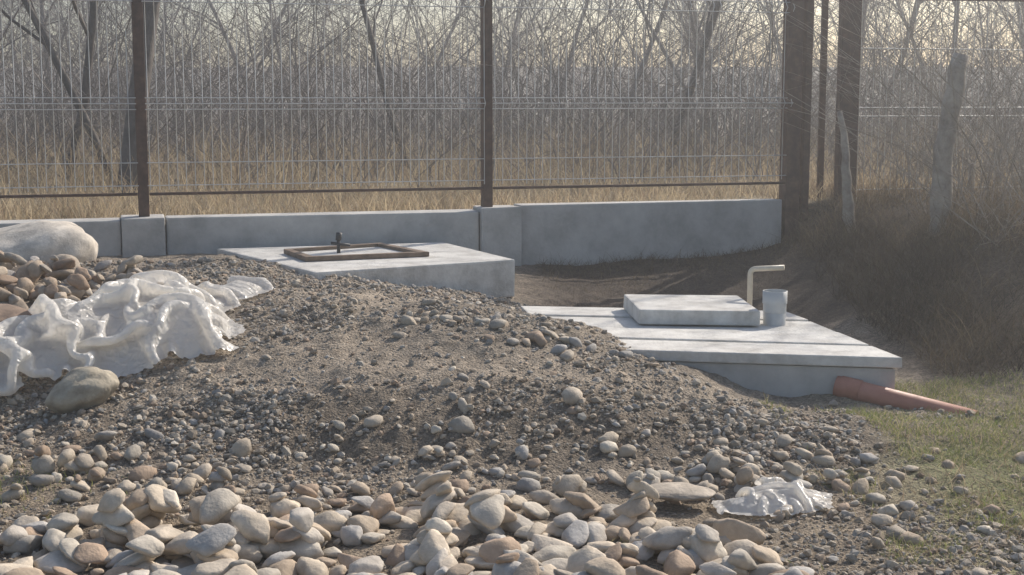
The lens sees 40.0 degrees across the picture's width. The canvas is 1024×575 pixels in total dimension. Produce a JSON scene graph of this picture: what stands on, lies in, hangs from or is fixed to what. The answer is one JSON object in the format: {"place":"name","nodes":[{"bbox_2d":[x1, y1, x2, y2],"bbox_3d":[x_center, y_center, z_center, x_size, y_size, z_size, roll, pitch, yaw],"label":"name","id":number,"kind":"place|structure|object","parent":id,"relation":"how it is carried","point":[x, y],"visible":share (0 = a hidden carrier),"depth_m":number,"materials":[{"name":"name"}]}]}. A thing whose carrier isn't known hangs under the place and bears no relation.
{"place":"outdoors","nodes":[
{"label":"outdoors","id":0,"kind":"place"},
{"bbox_2d":[121,214,165,257],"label":"wall pier","id":1,"kind":"structure","parent":0,"point":[143,236],"depth_m":9.82,"materials":[{"name":"grey concrete"}]},
{"bbox_2d":[473,205,521,265],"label":"wall pier","id":2,"kind":"structure","parent":0,"point":[500,230],"depth_m":10.52,"materials":[{"name":"grey concrete"}]},
{"bbox_2d":[0,66,1023,574],"bbox_3d":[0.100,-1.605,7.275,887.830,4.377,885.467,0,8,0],"label":"ground","id":3,"kind":"structure","parent":0,"point":[804,294],"depth_m":6.36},
{"bbox_2d":[0,304,31,321],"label":"boulder","id":4,"kind":"object","parent":3,"relation":"on","point":[8,311],"visible":0.23,"depth_m":6.90,"materials":[{"name":"stone"}]},
{"bbox_2d":[0,218,121,255],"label":"wall run","id":5,"kind":"structure","parent":3,"relation":"on","point":[105,233],"depth_m":9.79,"materials":[{"name":"grey concrete"}]},
{"bbox_2d":[64,0,97,178],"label":"bare tree","id":6,"kind":"object","parent":3,"relation":"on","point":[86,86],"visible":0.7,"depth_m":14.25,"materials":[{"name":"brown plant"}]},
{"bbox_2d":[45,366,119,412],"bbox_3d":[-1.923,0.469,6.321,0.310,0.223,0.268,0,8,0],"label":"boulder","id":7,"kind":"object","parent":3,"relation":"on","point":[79,388],"visible":0.9,"depth_m":6.24,"materials":[{"name":"stone"}]},
{"bbox_2d":[0,250,176,309],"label":"rock heap","id":8,"kind":"object","parent":3,"relation":"on","point":[79,283],"visible":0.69,"depth_m":7.78,"materials":[{"name":"stone"}]},
{"bbox_2d":[0,220,97,263],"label":"boulder","id":9,"kind":"object","parent":8,"relation":"on","point":[44,240],"visible":0.45,"depth_m":8.68,"materials":[{"name":"stone"}]},
{"bbox_2d":[116,0,160,192],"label":"bare tree","id":10,"kind":"object","parent":3,"relation":"on","point":[150,17],"visible":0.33,"depth_m":13.18,"materials":[{"name":"brown plant"}]},
{"bbox_2d":[165,209,478,254],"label":"wall run","id":11,"kind":"structure","parent":3,"relation":"on","point":[203,234],"depth_m":10.19,"materials":[{"name":"grey concrete"}]},
{"bbox_2d":[217,232,514,297],"bbox_3d":[-0.993,0.115,9.628,1.589,1.002,1.600,-4,9,-29],"label":"concrete cistern","id":12,"kind":"object","parent":3,"relation":"on","point":[438,265],"visible":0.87,"depth_m":9.16,"materials":[{"name":"grey concrete"}]},
{"bbox_2d":[0,0,813,238],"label":"wire fence","id":13,"kind":"object","parent":3,"relation":"on","point":[793,175],"visible":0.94,"depth_m":10.45,"materials":[{"name":"metal"}]},
{"bbox_2d":[0,471,814,574],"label":"river stone heap","id":14,"kind":"object","parent":3,"relation":"on","point":[232,536],"visible":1,"depth_m":4.64,"materials":[{"name":"beige stone"}]},
{"bbox_2d":[0,256,1023,574],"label":"gravel","id":15,"kind":"structure","parent":3,"relation":"on","point":[806,428],"depth_m":5.99,"materials":[{"name":"grey gravel"}]},
{"bbox_2d":[0,270,275,395],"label":"plastic sheet","id":16,"kind":"object","parent":15,"relation":"on","point":[136,323],"visible":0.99,"depth_m":6.73,"materials":[{"name":"white plastic"}]},
{"bbox_2d":[0,0,1023,192],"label":"thicket","id":17,"kind":"object","parent":3,"relation":"on","point":[510,42],"visible":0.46,"depth_m":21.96,"materials":[{"name":"brown plant"}]},
{"bbox_2d":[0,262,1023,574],"bbox_3d":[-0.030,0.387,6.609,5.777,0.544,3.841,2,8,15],"label":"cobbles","id":18,"kind":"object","parent":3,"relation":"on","point":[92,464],"visible":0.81,"depth_m":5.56,"materials":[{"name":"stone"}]},
{"bbox_2d":[0,0,1023,144],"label":"distant bare trees","id":19,"kind":"object","parent":3,"relation":"on","point":[662,13],"visible":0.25,"depth_m":32.93,"materials":[{"name":"plant"}]},
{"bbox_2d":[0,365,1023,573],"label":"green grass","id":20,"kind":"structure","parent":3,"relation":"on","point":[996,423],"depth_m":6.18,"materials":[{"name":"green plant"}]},
{"bbox_2d":[514,199,781,265],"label":"wall run","id":21,"kind":"structure","parent":3,"relation":"on","point":[579,231],"depth_m":10.88,"materials":[{"name":"concrete"}]},
{"bbox_2d":[651,482,715,500],"bbox_3d":[0.626,0.764,5.264,0.268,0.051,0.202,0,8,0],"label":"flat stone","id":22,"kind":"object","parent":3,"relation":"on","point":[677,491],"visible":0.77,"depth_m":5.21,"materials":[{"name":"beige stone"}]},
{"bbox_2d":[660,0,725,169],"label":"bare tree","id":23,"kind":"object","parent":3,"relation":"on","point":[708,33],"visible":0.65,"depth_m":16.73,"materials":[{"name":"brown plant"}]},
{"bbox_2d":[521,265,901,396],"bbox_3d":[0.974,0.404,7.691,1.845,0.946,1.676,0,8,0],"label":"septic tank","id":24,"kind":"object","parent":3,"relation":"on","point":[774,347],"visible":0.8,"depth_m":7.32,"materials":[{"name":"concrete"}]},
{"bbox_2d":[833,376,977,413],"bbox_3d":[1.888,0.556,6.780,0.679,0.212,0.116,4,9,28],"label":"drain pipe","id":25,"kind":"object","parent":24,"relation":"attached to","point":[854,389],"visible":0.67,"depth_m":6.78,"materials":[{"name":"orange plastic"}]},
{"bbox_2d":[408,0,1023,249],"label":"bank brush","id":26,"kind":"object","parent":3,"relation":"on","point":[971,169],"visible":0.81,"depth_m":10.42,"materials":[{"name":"brown plant"}]},
{"bbox_2d":[711,477,833,516],"bbox_3d":[0.970,0.763,5.246,0.506,0.083,0.325,-3,8,-22],"label":"plastic sheet","id":27,"kind":"object","parent":3,"relation":"on","point":[770,496],"visible":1,"depth_m":5.18,"materials":[{"name":"white plastic"}]},
{"bbox_2d":[837,111,856,230],"bbox_3d":[2.573,-0.734,10.724,0.219,1.217,0.126,0,8,0],"label":"leaning stake","id":28,"kind":"object","parent":3,"relation":"on","point":[848,202],"visible":0.73,"depth_m":10.67,"materials":[{"name":"grey wood"}]},
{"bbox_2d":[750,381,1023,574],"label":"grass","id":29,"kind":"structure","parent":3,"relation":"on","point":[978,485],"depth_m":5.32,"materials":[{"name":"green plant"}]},
{"bbox_2d":[751,159,1023,381],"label":"dry bank grass","id":30,"kind":"structure","parent":3,"relation":"on","point":[894,232],"depth_m":9.05,"materials":[{"name":"brown plant"}]},
{"bbox_2d":[816,0,1023,200],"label":"rusty gate fence","id":31,"kind":"object","parent":3,"relation":"on","point":[845,105],"visible":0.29,"depth_m":11.53,"materials":[{"name":"metal"}]},
{"bbox_2d":[929,52,969,236],"bbox_3d":[2.961,-0.834,9.585,0.253,1.514,0.175,0,8,0],"label":"wooden post","id":32,"kind":"object","parent":3,"relation":"on","point":[947,120],"visible":0.62,"depth_m":9.53,"materials":[{"name":"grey wood"}]},
{"bbox_2d":[0,98,1023,219],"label":"dry grass field","id":33,"kind":"structure","parent":0,"point":[64,209],"depth_m":13.33,"materials":[{"name":"beige plant"}]},
{"bbox_2d":[1,0,115,182],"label":"bare tree","id":34,"kind":"object","parent":33,"relation":"on","point":[66,81],"visible":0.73,"depth_m":13.89,"materials":[{"name":"brown plant"}]},
{"bbox_2d":[359,0,409,168],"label":"bare tree","id":35,"kind":"object","parent":33,"relation":"on","point":[376,59],"visible":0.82,"depth_m":16.29,"materials":[{"name":"brown plant"}]},
{"bbox_2d":[0,0,1023,67],"label":"sky","id":36,"kind":"structure","parent":0,"point":[818,9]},
{"bbox_2d":[533,219,855,326],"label":"trench grass","id":37,"kind":"structure","parent":0,"point":[697,258],"depth_m":10.69,"materials":[{"name":"brown plant"}]}
]}

